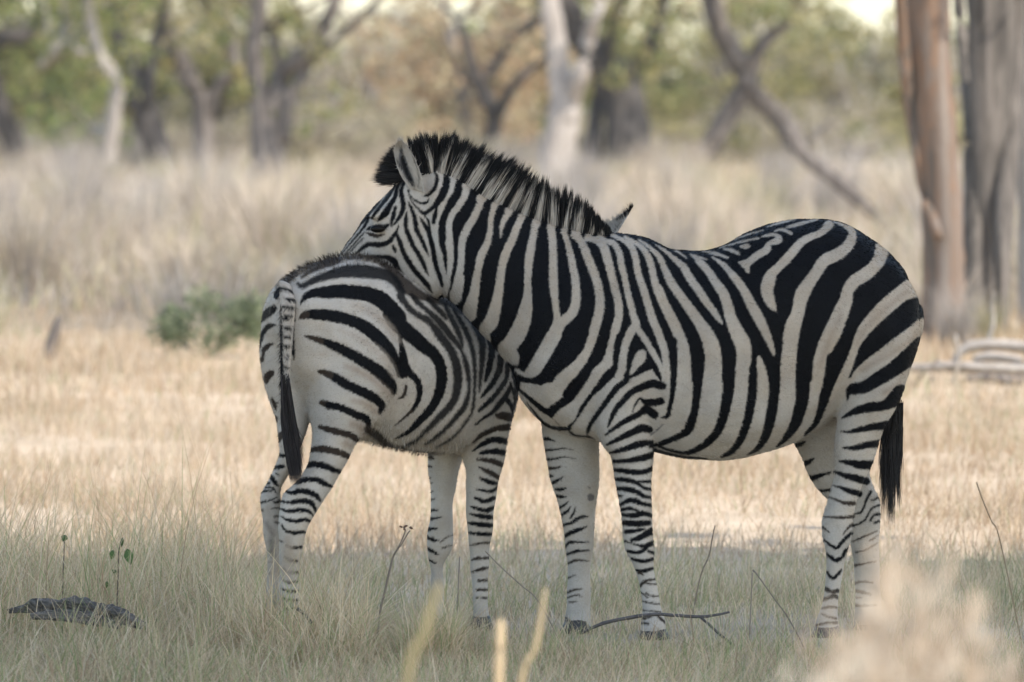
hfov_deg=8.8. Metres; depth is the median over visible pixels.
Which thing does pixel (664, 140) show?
leafy bush
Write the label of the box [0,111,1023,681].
ground
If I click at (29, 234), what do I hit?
dry bush
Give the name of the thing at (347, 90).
mopane tree
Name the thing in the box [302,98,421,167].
leafy bush
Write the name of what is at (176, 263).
dry bush
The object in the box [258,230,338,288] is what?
dry bush
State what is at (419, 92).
mopane tree
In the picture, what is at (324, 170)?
dry bush
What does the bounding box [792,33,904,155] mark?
mopane tree
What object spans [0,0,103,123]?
mopane tree
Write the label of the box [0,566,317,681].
tall grass
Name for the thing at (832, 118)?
leafy bush
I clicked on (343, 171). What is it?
dry bush
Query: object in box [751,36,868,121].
mopane tree
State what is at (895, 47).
mopane tree
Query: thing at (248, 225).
dry bush
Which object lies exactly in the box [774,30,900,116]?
mopane tree
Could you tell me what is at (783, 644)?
tall grass
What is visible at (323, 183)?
dry bush
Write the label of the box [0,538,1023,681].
short grass
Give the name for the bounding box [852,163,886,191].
dry bush
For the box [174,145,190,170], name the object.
dry bush
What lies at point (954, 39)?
mopane tree
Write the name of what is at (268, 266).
dry bush
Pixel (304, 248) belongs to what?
dry bush
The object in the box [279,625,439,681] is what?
grass clump
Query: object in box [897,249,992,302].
dry bush
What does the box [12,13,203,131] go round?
mopane tree
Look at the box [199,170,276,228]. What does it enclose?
dry bush
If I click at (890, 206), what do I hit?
dry bush
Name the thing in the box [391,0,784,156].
slim tree
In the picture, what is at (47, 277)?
dry bush
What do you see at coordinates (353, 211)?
dry bush
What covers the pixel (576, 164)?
dry bush
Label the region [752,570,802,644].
weed stalk
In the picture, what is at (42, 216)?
dry bush
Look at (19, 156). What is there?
dry bush
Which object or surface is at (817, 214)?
dry bush
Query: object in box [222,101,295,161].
leafy bush
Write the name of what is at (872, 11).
sky
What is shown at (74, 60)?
mopane tree
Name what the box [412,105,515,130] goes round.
leafy bush
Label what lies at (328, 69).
mopane tree
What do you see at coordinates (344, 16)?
mopane tree
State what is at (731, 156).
leafy bush
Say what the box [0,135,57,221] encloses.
dry bush
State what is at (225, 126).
leafy bush
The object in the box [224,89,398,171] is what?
leafy bush
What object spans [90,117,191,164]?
leafy bush
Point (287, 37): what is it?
mopane tree
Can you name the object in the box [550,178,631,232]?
dry bush
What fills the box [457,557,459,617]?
weed stalk
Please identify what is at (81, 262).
dry bush
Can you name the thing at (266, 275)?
dry bush
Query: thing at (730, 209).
dry bush
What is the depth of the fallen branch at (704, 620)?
21.55 m
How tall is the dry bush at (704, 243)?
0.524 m
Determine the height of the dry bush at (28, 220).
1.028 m
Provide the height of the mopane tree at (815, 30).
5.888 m
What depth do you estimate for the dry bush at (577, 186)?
69.29 m
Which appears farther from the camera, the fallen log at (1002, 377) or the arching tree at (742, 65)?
the arching tree at (742, 65)
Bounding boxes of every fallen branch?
[580,611,729,634]
[700,617,732,645]
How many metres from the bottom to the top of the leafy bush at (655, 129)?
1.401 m
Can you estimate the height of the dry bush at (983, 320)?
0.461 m
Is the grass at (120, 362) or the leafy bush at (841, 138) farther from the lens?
the leafy bush at (841, 138)
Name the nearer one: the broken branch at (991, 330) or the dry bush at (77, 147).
the broken branch at (991, 330)
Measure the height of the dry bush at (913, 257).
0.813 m
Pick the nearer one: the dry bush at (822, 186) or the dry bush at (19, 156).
the dry bush at (822, 186)
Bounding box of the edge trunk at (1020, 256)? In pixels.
[1017,41,1023,330]
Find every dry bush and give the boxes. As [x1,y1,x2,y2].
[0,118,50,153]
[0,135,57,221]
[0,140,35,177]
[0,154,19,248]
[0,168,169,275]
[0,175,127,305]
[0,186,100,265]
[0,208,134,303]
[0,276,41,335]
[1,197,100,249]
[2,117,169,231]
[7,133,66,172]
[13,134,65,177]
[21,148,64,184]
[35,120,117,187]
[35,183,182,267]
[38,223,126,296]
[54,141,124,170]
[58,171,154,224]
[68,169,147,208]
[68,200,181,277]
[79,153,200,242]
[89,150,127,176]
[107,137,267,239]
[107,187,196,254]
[109,249,222,331]
[113,152,178,206]
[113,209,271,298]
[114,226,237,303]
[116,127,146,169]
[129,149,185,182]
[138,116,293,218]
[150,161,306,250]
[164,226,282,300]
[165,155,244,196]
[165,171,238,206]
[166,146,361,277]
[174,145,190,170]
[176,193,315,255]
[181,151,363,262]
[181,270,262,323]
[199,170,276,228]
[203,185,325,229]
[211,140,250,174]
[213,162,258,183]
[218,137,371,235]
[220,218,308,267]
[224,241,302,304]
[231,153,353,202]
[232,150,249,176]
[245,257,300,288]
[248,205,358,287]
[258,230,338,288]
[266,166,385,260]
[267,244,326,276]
[279,144,345,190]
[285,212,361,273]
[289,165,348,209]
[306,177,381,239]
[311,143,375,190]
[323,197,379,233]
[342,163,393,211]
[349,154,390,198]
[355,133,400,170]
[472,119,555,180]
[484,128,682,231]
[519,153,572,186]
[521,130,543,167]
[531,159,597,206]
[536,154,634,212]
[538,133,631,205]
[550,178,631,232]
[552,169,642,235]
[553,170,680,233]
[574,145,601,173]
[574,188,665,242]
[588,137,717,213]
[594,153,635,185]
[596,183,730,250]
[607,155,789,240]
[609,146,742,240]
[622,194,747,249]
[624,131,683,175]
[631,137,718,208]
[654,167,793,229]
[659,126,745,170]
[660,175,788,245]
[677,154,736,193]
[678,237,719,250]
[695,156,808,225]
[695,196,783,246]
[708,201,781,230]
[726,157,815,210]
[729,139,831,218]
[742,138,803,181]
[765,97,910,226]
[769,148,811,175]
[792,210,860,222]
[836,141,961,231]
[838,130,1017,259]
[848,138,962,210]
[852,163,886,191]
[862,128,912,188]
[868,156,912,189]
[869,215,922,274]
[892,249,1010,315]
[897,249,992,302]
[899,247,921,289]
[911,266,1004,347]
[950,288,1023,338]
[1010,215,1017,296]
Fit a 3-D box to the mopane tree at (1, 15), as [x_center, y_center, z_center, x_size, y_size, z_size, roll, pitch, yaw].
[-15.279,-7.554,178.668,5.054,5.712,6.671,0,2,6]
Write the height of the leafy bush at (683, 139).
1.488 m
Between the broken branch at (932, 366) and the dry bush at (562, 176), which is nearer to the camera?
the broken branch at (932, 366)
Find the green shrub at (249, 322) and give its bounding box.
[145,283,267,357]
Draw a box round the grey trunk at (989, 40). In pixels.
[953,0,1023,333]
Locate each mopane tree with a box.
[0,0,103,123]
[0,0,193,156]
[0,3,21,25]
[0,74,59,151]
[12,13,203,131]
[22,0,159,147]
[27,0,196,137]
[84,38,245,132]
[95,0,215,124]
[127,0,319,162]
[149,28,219,107]
[171,0,364,117]
[190,15,299,77]
[211,49,355,112]
[290,0,448,147]
[291,13,392,129]
[338,40,413,134]
[343,1,591,147]
[358,1,500,131]
[359,2,575,151]
[408,0,657,126]
[410,88,545,148]
[444,0,665,146]
[464,0,708,130]
[632,32,716,136]
[642,29,745,137]
[652,0,834,124]
[663,0,849,118]
[671,18,855,158]
[681,24,793,130]
[721,4,861,106]
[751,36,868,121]
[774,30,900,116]
[780,7,960,132]
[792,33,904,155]
[861,12,959,114]
[863,17,967,112]
[879,18,960,106]
[950,0,967,132]
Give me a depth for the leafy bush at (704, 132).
173.34 m
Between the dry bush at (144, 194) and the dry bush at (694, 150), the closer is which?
the dry bush at (144, 194)
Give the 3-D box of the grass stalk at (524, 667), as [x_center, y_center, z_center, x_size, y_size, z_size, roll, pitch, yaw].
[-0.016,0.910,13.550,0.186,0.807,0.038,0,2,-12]
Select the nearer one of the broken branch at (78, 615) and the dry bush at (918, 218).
the broken branch at (78, 615)
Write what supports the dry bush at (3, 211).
on the ground at (30, 443)
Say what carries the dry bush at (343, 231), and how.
on the ground at (30, 443)
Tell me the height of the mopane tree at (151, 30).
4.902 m
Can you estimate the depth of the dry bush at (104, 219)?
64.97 m
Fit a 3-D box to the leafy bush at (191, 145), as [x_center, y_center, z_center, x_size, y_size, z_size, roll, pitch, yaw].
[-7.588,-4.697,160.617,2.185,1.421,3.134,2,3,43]
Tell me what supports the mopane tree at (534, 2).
on the ground at (30, 443)
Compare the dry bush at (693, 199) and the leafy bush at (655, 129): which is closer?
the dry bush at (693, 199)
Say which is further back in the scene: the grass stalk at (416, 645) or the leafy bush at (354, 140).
the leafy bush at (354, 140)
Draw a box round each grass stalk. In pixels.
[402,583,442,681]
[495,620,504,681]
[518,588,546,681]
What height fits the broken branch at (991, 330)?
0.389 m
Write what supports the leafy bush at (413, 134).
on the ground at (30, 443)
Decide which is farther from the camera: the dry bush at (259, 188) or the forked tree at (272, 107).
the forked tree at (272, 107)
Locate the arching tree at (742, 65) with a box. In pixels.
[667,0,879,171]
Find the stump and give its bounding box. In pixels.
[40,315,62,361]
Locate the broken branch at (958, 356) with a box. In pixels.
[951,334,960,385]
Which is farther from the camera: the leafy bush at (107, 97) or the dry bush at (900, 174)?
the leafy bush at (107, 97)
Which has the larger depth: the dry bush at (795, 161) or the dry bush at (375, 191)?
the dry bush at (795, 161)
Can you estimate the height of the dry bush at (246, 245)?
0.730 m
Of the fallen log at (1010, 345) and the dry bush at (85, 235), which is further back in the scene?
the dry bush at (85, 235)
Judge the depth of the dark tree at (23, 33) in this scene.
145.33 m
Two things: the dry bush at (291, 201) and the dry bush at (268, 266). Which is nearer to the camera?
the dry bush at (268, 266)
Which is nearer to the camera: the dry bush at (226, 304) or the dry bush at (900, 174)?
the dry bush at (226, 304)
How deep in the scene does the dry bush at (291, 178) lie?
91.16 m
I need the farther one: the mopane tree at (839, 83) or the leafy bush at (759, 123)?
the mopane tree at (839, 83)
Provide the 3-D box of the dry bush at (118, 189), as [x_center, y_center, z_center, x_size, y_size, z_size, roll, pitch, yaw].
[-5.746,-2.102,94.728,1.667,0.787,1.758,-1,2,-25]
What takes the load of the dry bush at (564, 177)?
on the ground at (30, 443)
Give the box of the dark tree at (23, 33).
[0,0,76,166]
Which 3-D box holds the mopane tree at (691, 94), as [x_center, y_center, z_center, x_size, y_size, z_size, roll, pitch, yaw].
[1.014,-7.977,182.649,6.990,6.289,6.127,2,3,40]
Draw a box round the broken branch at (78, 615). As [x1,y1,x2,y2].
[30,609,121,628]
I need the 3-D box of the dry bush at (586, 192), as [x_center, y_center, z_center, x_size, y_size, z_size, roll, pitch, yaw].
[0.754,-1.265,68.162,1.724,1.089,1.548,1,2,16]
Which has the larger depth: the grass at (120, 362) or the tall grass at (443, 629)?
the grass at (120, 362)
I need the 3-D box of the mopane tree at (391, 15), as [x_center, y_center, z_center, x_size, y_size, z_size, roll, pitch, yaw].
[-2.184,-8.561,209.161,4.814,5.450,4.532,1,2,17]
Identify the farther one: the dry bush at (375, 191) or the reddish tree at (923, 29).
the dry bush at (375, 191)
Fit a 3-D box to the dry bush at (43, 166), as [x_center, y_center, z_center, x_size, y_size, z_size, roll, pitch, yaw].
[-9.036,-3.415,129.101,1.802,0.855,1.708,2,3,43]
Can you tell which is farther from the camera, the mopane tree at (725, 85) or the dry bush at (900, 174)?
the mopane tree at (725, 85)
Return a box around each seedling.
[61,535,67,633]
[104,537,132,605]
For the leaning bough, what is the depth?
83.91 m
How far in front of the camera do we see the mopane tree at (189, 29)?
179.11 m
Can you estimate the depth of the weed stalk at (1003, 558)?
21.64 m
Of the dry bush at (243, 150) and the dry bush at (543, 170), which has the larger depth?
the dry bush at (243, 150)
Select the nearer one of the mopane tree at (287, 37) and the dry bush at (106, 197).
the dry bush at (106, 197)
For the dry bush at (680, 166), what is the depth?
96.98 m
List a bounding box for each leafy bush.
[0,113,51,169]
[0,124,39,168]
[16,82,126,155]
[43,89,191,170]
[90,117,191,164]
[161,94,327,168]
[167,118,225,168]
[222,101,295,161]
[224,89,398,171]
[239,107,328,161]
[292,101,388,163]
[293,101,385,168]
[297,118,402,163]
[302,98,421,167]
[359,106,433,149]
[373,116,476,144]
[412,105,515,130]
[448,125,585,168]
[505,100,650,156]
[574,114,605,164]
[646,100,708,154]
[650,120,689,161]
[651,117,710,151]
[652,115,739,164]
[682,120,741,164]
[687,121,749,162]
[691,110,775,165]
[705,85,885,167]
[731,116,805,143]
[747,96,852,167]
[804,95,884,157]
[806,100,898,157]
[806,107,897,157]
[841,110,962,161]
[845,96,961,164]
[859,91,962,133]
[866,119,961,169]
[956,109,969,161]
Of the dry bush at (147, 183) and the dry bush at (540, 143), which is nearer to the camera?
the dry bush at (147, 183)
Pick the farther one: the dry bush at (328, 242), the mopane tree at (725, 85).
the mopane tree at (725, 85)
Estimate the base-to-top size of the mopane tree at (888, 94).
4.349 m
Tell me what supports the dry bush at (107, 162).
on the ground at (30, 443)
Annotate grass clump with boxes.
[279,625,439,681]
[548,646,703,681]
[779,527,1023,681]
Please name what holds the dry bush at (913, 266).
on the ground at (30, 443)
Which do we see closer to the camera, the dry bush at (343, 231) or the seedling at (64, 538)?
the seedling at (64, 538)
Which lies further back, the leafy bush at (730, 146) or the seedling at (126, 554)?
the leafy bush at (730, 146)
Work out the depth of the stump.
44.49 m
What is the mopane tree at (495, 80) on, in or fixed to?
on the ground at (30, 443)
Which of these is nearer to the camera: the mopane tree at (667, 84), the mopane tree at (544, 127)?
the mopane tree at (667, 84)
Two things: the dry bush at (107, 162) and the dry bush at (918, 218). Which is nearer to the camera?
the dry bush at (918, 218)
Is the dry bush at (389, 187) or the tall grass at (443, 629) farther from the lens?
the dry bush at (389, 187)
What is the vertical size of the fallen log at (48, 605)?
0.104 m
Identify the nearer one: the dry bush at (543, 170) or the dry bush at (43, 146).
the dry bush at (543, 170)
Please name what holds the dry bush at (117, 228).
on the ground at (30, 443)
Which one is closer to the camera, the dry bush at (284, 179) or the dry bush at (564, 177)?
the dry bush at (284, 179)
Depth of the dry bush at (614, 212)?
68.76 m
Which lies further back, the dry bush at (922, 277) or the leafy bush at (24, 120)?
the leafy bush at (24, 120)
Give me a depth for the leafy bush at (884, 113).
167.58 m
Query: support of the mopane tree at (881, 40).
on the ground at (30, 443)
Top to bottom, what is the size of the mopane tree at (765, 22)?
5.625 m
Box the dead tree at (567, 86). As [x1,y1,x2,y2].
[516,0,605,182]
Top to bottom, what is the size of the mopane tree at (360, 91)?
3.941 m
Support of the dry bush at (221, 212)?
on the ground at (30, 443)
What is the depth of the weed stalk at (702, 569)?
22.65 m
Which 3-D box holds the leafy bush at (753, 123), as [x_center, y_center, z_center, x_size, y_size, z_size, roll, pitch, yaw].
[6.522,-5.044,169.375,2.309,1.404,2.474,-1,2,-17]
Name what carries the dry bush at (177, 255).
on the ground at (30, 443)
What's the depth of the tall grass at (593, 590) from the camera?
23.91 m
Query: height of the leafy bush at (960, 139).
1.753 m
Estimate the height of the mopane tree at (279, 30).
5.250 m
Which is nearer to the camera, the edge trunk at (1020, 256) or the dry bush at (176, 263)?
the edge trunk at (1020, 256)
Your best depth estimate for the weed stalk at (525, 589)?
21.55 m
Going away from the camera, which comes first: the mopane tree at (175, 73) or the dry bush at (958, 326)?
the dry bush at (958, 326)
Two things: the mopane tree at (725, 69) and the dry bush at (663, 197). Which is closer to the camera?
the dry bush at (663, 197)
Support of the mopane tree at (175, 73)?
on the ground at (30, 443)
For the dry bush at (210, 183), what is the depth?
82.62 m
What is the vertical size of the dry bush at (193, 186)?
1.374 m
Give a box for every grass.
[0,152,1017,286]
[0,271,1023,418]
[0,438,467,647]
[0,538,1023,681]
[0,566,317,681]
[120,529,509,668]
[167,585,1023,681]
[345,519,1023,621]
[361,563,513,666]
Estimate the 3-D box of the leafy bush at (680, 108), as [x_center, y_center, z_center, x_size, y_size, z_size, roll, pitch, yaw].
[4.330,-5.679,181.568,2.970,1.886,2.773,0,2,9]
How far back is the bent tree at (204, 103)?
152.71 m
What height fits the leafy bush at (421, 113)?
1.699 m
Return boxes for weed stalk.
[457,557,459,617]
[485,551,557,636]
[691,525,714,619]
[748,573,752,644]
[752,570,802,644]
[976,482,1021,642]
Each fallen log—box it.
[7,595,145,628]
[911,361,1023,375]
[952,339,1023,360]
[964,373,1023,385]
[973,352,1023,363]
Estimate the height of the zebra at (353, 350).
1.435 m
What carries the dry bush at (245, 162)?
on the ground at (30, 443)
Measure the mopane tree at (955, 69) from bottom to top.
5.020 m
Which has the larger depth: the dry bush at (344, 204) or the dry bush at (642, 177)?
the dry bush at (642, 177)
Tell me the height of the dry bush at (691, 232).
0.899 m
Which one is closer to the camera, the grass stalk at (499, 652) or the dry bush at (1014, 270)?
the grass stalk at (499, 652)
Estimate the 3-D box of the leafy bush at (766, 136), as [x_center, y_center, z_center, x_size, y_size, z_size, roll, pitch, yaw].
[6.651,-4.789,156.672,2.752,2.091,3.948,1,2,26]
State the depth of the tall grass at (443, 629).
21.03 m
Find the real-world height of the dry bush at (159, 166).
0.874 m
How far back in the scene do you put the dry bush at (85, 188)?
76.62 m
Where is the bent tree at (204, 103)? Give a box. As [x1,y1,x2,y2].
[69,0,281,169]
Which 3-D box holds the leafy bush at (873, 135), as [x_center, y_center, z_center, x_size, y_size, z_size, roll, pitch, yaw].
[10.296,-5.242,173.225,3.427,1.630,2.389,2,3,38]
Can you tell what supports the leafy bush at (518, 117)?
on the ground at (30, 443)
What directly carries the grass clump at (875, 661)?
on the ground at (30, 443)
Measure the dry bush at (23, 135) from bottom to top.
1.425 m
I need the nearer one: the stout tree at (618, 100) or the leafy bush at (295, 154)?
the stout tree at (618, 100)
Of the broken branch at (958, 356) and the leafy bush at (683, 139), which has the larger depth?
the leafy bush at (683, 139)
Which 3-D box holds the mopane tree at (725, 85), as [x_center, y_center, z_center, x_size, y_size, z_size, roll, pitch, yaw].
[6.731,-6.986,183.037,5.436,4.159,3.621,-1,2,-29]
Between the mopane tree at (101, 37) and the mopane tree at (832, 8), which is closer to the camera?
the mopane tree at (101, 37)
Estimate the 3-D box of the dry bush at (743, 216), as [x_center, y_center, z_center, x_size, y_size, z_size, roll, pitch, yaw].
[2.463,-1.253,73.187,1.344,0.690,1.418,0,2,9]
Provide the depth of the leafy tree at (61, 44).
135.46 m
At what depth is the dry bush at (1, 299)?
49.07 m
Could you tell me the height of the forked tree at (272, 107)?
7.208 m
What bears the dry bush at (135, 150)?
on the ground at (30, 443)
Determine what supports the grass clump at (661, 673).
on the ground at (30, 443)
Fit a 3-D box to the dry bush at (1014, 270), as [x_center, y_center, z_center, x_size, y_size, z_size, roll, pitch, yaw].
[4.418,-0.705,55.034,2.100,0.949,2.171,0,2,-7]
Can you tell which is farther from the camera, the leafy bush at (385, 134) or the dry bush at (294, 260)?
the leafy bush at (385, 134)
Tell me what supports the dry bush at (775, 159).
on the ground at (30, 443)
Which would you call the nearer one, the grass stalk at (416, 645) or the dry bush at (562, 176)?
the grass stalk at (416, 645)
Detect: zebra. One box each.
[259,201,633,629]
[339,129,923,639]
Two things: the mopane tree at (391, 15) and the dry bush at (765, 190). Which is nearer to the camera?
the dry bush at (765, 190)
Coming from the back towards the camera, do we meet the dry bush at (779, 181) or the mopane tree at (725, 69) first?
the mopane tree at (725, 69)
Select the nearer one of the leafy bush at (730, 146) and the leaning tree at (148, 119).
the leaning tree at (148, 119)
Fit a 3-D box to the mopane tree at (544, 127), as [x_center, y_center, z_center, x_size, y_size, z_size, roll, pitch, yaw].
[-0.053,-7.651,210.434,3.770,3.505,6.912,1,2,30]
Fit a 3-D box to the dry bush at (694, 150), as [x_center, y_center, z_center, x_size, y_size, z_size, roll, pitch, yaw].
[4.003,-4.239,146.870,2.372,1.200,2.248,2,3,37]
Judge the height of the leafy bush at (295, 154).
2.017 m
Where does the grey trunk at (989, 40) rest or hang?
on the ground at (30, 443)
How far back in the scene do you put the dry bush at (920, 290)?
48.80 m
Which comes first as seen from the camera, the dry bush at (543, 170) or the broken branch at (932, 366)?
the broken branch at (932, 366)
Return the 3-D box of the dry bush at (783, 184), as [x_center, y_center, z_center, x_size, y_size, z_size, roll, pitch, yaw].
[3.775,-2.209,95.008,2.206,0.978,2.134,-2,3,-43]
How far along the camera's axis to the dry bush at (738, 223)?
66.04 m
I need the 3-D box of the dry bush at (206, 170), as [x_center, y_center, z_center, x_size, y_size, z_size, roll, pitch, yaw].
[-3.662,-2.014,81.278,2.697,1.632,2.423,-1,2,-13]
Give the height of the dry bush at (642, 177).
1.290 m
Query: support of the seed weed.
on the ground at (30, 443)
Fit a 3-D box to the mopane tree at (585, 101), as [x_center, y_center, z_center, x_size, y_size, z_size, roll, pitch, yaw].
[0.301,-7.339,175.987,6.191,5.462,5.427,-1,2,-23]
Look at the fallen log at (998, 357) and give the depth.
41.26 m
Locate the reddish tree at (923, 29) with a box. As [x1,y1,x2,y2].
[894,0,966,342]
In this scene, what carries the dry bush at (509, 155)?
on the ground at (30, 443)
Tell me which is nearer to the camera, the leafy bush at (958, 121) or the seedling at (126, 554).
the seedling at (126, 554)
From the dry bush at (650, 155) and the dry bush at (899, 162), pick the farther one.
the dry bush at (650, 155)
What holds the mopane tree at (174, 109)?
on the ground at (30, 443)
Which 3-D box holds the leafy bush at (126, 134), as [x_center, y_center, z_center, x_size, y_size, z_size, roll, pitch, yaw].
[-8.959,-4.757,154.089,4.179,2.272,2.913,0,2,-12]
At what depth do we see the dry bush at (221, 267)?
55.98 m
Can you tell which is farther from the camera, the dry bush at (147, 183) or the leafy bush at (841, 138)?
the leafy bush at (841, 138)
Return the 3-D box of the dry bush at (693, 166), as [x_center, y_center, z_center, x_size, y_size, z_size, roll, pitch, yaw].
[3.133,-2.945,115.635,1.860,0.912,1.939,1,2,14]
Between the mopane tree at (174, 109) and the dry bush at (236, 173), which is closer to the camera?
the dry bush at (236, 173)
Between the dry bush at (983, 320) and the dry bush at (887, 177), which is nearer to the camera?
the dry bush at (983, 320)
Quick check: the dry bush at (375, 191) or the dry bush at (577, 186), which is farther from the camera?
the dry bush at (375, 191)
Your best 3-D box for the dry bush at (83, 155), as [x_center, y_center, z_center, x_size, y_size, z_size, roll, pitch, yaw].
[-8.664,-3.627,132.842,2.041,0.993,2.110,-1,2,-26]
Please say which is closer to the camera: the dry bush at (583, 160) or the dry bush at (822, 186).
the dry bush at (822, 186)
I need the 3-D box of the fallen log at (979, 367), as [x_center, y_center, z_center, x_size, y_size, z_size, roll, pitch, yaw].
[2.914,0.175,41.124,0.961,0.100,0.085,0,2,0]
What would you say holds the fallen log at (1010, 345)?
on the ground at (30, 443)
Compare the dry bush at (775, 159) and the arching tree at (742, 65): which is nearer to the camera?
the dry bush at (775, 159)
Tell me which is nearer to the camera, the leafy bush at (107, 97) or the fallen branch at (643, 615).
the fallen branch at (643, 615)
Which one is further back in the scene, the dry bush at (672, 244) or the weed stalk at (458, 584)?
the dry bush at (672, 244)
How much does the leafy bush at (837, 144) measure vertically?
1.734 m
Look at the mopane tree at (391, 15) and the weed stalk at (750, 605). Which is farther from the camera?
the mopane tree at (391, 15)
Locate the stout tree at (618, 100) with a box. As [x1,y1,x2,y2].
[559,0,827,173]
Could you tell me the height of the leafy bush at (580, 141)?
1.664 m
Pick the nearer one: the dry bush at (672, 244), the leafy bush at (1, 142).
the dry bush at (672, 244)
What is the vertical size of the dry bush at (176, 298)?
0.709 m
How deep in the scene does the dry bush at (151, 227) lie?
69.81 m
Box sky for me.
[0,0,966,110]
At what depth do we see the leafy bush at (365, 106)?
170.62 m
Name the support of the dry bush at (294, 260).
on the ground at (30, 443)
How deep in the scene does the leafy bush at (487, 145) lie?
153.65 m
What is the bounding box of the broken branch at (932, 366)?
[913,359,938,386]
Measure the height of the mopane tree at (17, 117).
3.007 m
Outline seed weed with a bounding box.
[377,525,412,634]
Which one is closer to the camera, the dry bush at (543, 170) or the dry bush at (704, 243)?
the dry bush at (704, 243)
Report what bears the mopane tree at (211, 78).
on the ground at (30, 443)
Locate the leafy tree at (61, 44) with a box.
[4,0,164,171]
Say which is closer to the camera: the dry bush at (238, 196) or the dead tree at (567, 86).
the dry bush at (238, 196)
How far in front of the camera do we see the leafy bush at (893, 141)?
156.23 m
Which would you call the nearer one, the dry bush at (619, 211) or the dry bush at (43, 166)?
the dry bush at (619, 211)
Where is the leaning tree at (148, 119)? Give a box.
[50,0,266,172]
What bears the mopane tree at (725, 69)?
on the ground at (30, 443)
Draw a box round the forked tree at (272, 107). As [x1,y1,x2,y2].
[200,0,382,187]
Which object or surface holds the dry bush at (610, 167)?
on the ground at (30, 443)
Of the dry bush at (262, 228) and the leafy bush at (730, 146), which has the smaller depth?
the dry bush at (262, 228)
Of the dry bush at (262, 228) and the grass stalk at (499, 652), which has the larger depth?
the dry bush at (262, 228)
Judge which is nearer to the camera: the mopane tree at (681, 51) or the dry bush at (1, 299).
the dry bush at (1, 299)
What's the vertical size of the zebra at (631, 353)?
1.704 m
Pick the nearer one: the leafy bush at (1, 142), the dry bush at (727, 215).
the dry bush at (727, 215)
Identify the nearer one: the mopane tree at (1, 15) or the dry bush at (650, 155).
the dry bush at (650, 155)
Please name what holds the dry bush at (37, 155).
on the ground at (30, 443)
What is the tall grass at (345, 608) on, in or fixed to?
on the ground at (30, 443)
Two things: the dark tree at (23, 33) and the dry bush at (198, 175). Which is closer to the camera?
the dry bush at (198, 175)
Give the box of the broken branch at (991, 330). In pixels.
[985,291,995,351]
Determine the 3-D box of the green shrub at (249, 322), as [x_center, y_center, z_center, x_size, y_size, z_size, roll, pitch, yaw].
[-2.054,-0.127,45.205,0.922,0.538,0.730,0,2,0]
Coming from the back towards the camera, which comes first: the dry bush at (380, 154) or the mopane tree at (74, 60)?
the mopane tree at (74, 60)

